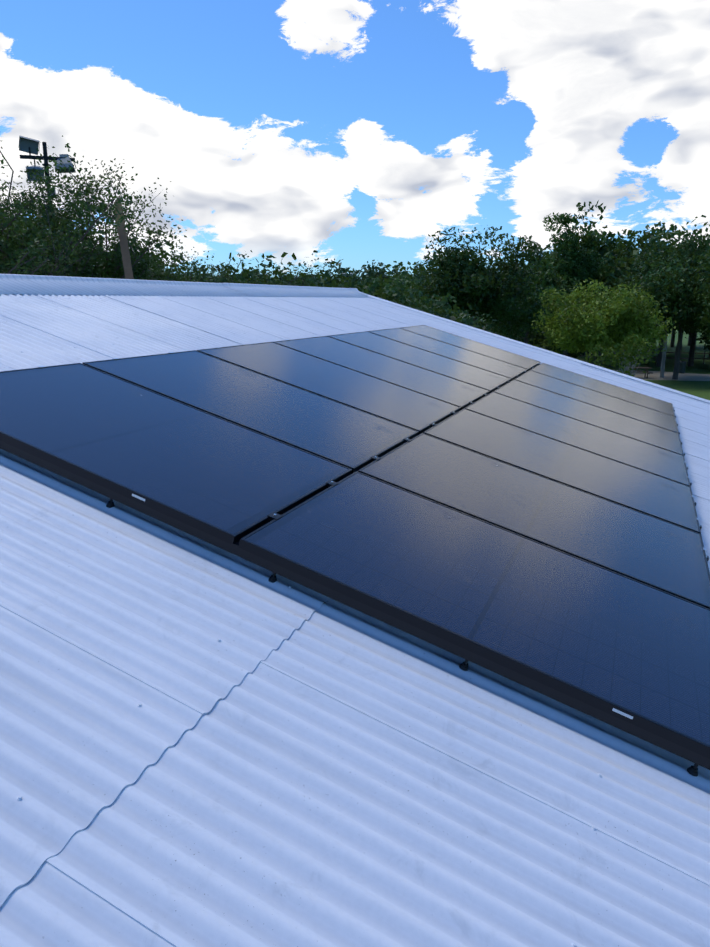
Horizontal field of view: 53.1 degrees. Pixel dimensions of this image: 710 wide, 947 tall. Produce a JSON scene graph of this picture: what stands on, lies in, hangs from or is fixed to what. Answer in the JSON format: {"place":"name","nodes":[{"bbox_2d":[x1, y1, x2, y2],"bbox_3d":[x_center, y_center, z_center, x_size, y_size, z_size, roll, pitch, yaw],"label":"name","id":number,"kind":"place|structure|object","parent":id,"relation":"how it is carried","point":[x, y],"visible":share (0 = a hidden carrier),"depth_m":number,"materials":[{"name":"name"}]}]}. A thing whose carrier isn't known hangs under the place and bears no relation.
{"place":"outdoors","nodes":[
{"label":"outdoors","id":0,"kind":"place"},
{"bbox_2d":[0,0,709,278],"label":"sky","id":1,"kind":"structure","parent":0,"point":[356,132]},
{"bbox_2d":[454,313,709,399],"bbox_3d":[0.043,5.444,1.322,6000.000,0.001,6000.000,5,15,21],"label":"ground","id":2,"kind":"structure","parent":0,"point":[700,389],"depth_m":61.92,"materials":[{"name":"green plant"}]},
{"bbox_2d":[0,228,73,274],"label":"ridge tree","id":3,"kind":"object","parent":2,"relation":"on","point":[15,268],"visible":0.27,"depth_m":12.28,"materials":[{"name":"green plant"}]},
{"bbox_2d":[19,136,75,205],"bbox_3d":[-8.764,-4.628,21.330,1.479,10.102,0.682,-4,14,-16],"label":"floodlight mast","id":4,"kind":"object","parent":2,"relation":"on","point":[30,146],"visible":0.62,"depth_m":20.14,"materials":[{"name":"black metal"}]},
{"bbox_2d":[0,135,154,276],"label":"ridge tree","id":5,"kind":"object","parent":2,"relation":"on","point":[8,245],"visible":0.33,"depth_m":13.16,"materials":[{"name":"green plant"}]},
{"bbox_2d":[0,152,186,279],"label":"ridge tree","id":6,"kind":"object","parent":2,"relation":"on","point":[30,195],"visible":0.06,"depth_m":16.55,"materials":[{"name":"green plant"}]},
{"bbox_2d":[1,156,197,281],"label":"ridge tree","id":7,"kind":"object","parent":2,"relation":"on","point":[112,256],"visible":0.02,"depth_m":17.30,"materials":[{"name":"green plant"}]},
{"bbox_2d":[21,191,202,281],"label":"understorey trees","id":8,"kind":"object","parent":2,"relation":"on","point":[164,252],"depth_m":22.60,"materials":[{"name":"green plant"}]},
{"bbox_2d":[114,195,133,278],"bbox_3d":[-4.627,-2.050,15.778,0.820,7.738,0.210,-4,14,-17],"label":"trunk","id":9,"kind":"object","parent":2,"relation":"on","point":[126,259],"visible":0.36,"depth_m":14.95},
{"bbox_2d":[116,231,308,285],"bbox_3d":[-4.370,-3.208,20.905,5.748,7.553,5.405,5,15,21],"label":"ridge tree","id":10,"kind":"object","parent":2,"relation":"on","point":[162,276],"visible":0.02,"depth_m":20.21,"materials":[{"name":"green plant"}]},
{"bbox_2d":[208,262,282,283],"bbox_3d":[-3.099,-2.775,20.733,4.763,6.804,5.023,-2,14,-10],"label":"ridge tree","id":11,"kind":"object","parent":2,"relation":"on","point":[249,282],"depth_m":19.91,"materials":[{"name":"green plant"}]},
{"bbox_2d":[259,253,339,287],"bbox_3d":[-2.038,-3.172,22.078,3.198,6.925,3.185,0,14,-2],"label":"ridge tree","id":12,"kind":"object","parent":2,"relation":"on","point":[296,282],"visible":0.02,"depth_m":21.20,"materials":[{"name":"green plant"}]},
{"bbox_2d":[131,250,496,332],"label":"trees","id":13,"kind":"object","parent":2,"relation":"on","point":[447,312],"depth_m":23.64,"materials":[{"name":"green plant"}]},
{"bbox_2d":[180,258,491,323],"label":"trees","id":14,"kind":"object","parent":2,"relation":"on","point":[373,271],"depth_m":154.93,"materials":[{"name":"green plant"}]},
{"bbox_2d":[365,273,431,309],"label":"park tree","id":15,"kind":"object","parent":2,"relation":"on","point":[381,285],"visible":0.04,"depth_m":66.19,"materials":[{"name":"green plant"}]},
{"bbox_2d":[397,226,553,340],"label":"park tree","id":16,"kind":"object","parent":2,"relation":"on","point":[499,291],"visible":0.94,"depth_m":43.18,"materials":[{"name":"green plant"}]},
{"bbox_2d":[485,259,579,343],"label":"park tree","id":17,"kind":"object","parent":2,"relation":"on","point":[546,270],"visible":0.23,"depth_m":51.20,"materials":[{"name":"green plant"}]},
{"bbox_2d":[408,301,709,364],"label":"park understorey shrubs","id":18,"kind":"object","parent":2,"relation":"on","point":[537,336],"visible":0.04,"depth_m":60.98,"materials":[{"name":"green plant"}]},
{"bbox_2d":[542,212,605,355],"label":"tall narrow tree","id":19,"kind":"object","parent":2,"relation":"on","point":[572,262],"visible":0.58,"depth_m":56.16,"materials":[{"name":"green plant"}]},
{"bbox_2d":[488,200,709,366],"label":"background trees","id":20,"kind":"object","parent":2,"relation":"on","point":[619,255],"visible":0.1,"depth_m":61.59,"materials":[{"name":"green plant"}]},
{"bbox_2d":[528,277,675,375],"bbox_3d":[13.428,-7.369,39.457,7.953,6.855,7.396,5,15,21],"label":"park tree","id":21,"kind":"object","parent":2,"relation":"on","point":[584,322],"visible":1,"depth_m":38.67,"materials":[{"name":"green plant"}]},
{"bbox_2d":[613,345,641,376],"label":"bare shrub branches","id":22,"kind":"object","parent":2,"relation":"on","point":[627,369],"visible":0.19,"depth_m":46.28,"materials":[{"name":"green plant"}]},
{"bbox_2d":[581,349,709,363],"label":"park fence","id":23,"kind":"object","parent":2,"relation":"on","point":[704,358],"visible":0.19,"depth_m":64.90,"materials":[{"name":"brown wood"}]},
{"bbox_2d":[680,248,709,339],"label":"park tree","id":24,"kind":"object","parent":2,"relation":"on","point":[706,264],"visible":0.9,"depth_m":45.52,"materials":[{"name":"green plant"}]},
{"bbox_3d":[-3.726,1.532,5.333,15.296,5.705,19.636,5,15,21],"label":"building","id":25,"kind":"object","parent":2,"relation":"on","visible":0},
{"bbox_2d":[0,294,709,946],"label":"corrugated roof sheets","id":26,"kind":"object","parent":25,"relation":"on","point":[282,764],"visible":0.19,"depth_m":1.86,"materials":[{"name":"white metal"}]},
{"bbox_2d":[0,274,369,297],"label":"roof ridge cap","id":27,"kind":"object","parent":26,"relation":"on","point":[15,284],"visible":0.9,"depth_m":7.72,"materials":[{"name":"white metal"}]},
{"bbox_2d":[17,297,601,946],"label":"roof screws","id":28,"kind":"object","parent":26,"relation":"in","point":[219,641],"visible":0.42,"depth_m":1.82,"materials":[{"name":"grey metal"}]},
{"bbox_2d":[0,325,709,776],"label":"solar array","id":29,"kind":"object","parent":26,"relation":"on","point":[532,523],"visible":1,"depth_m":3.40,"materials":[{"name":"black"}]},
{"bbox_2d":[364,294,709,402],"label":"roof edge trim","id":30,"kind":"structure","parent":26,"relation":"attached to","point":[553,353],"depth_m":12.42,"materials":[{"name":"white metal"}]},
{"bbox_2d":[613,370,709,380],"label":"path","id":31,"kind":"structure","parent":0,"point":[654,375],"depth_m":53.76,"materials":[{"name":"grey concrete"}]},
{"bbox_2d":[626,367,651,377],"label":"picnic table","id":32,"kind":"object","parent":31,"relation":"on","point":[647,368],"visible":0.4,"depth_m":52.41,"materials":[{"name":"brown wood"}]},
{"bbox_2d":[599,242,709,379],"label":"park tree","id":33,"kind":"object","parent":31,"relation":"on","point":[673,285],"visible":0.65,"depth_m":48.09,"materials":[{"name":"green plant"}]},
{"bbox_2d":[620,233,709,377],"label":"tree","id":34,"kind":"object","parent":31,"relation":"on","point":[692,243],"visible":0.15,"depth_m":50.30,"materials":[{"name":"green plant"}]},
{"bbox_2d":[679,361,685,373],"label":"litter bin","id":35,"kind":"object","parent":31,"relation":"on","point":[682,366],"visible":0.81,"depth_m":55.84,"materials":[{"name":"grey"}]}
]}

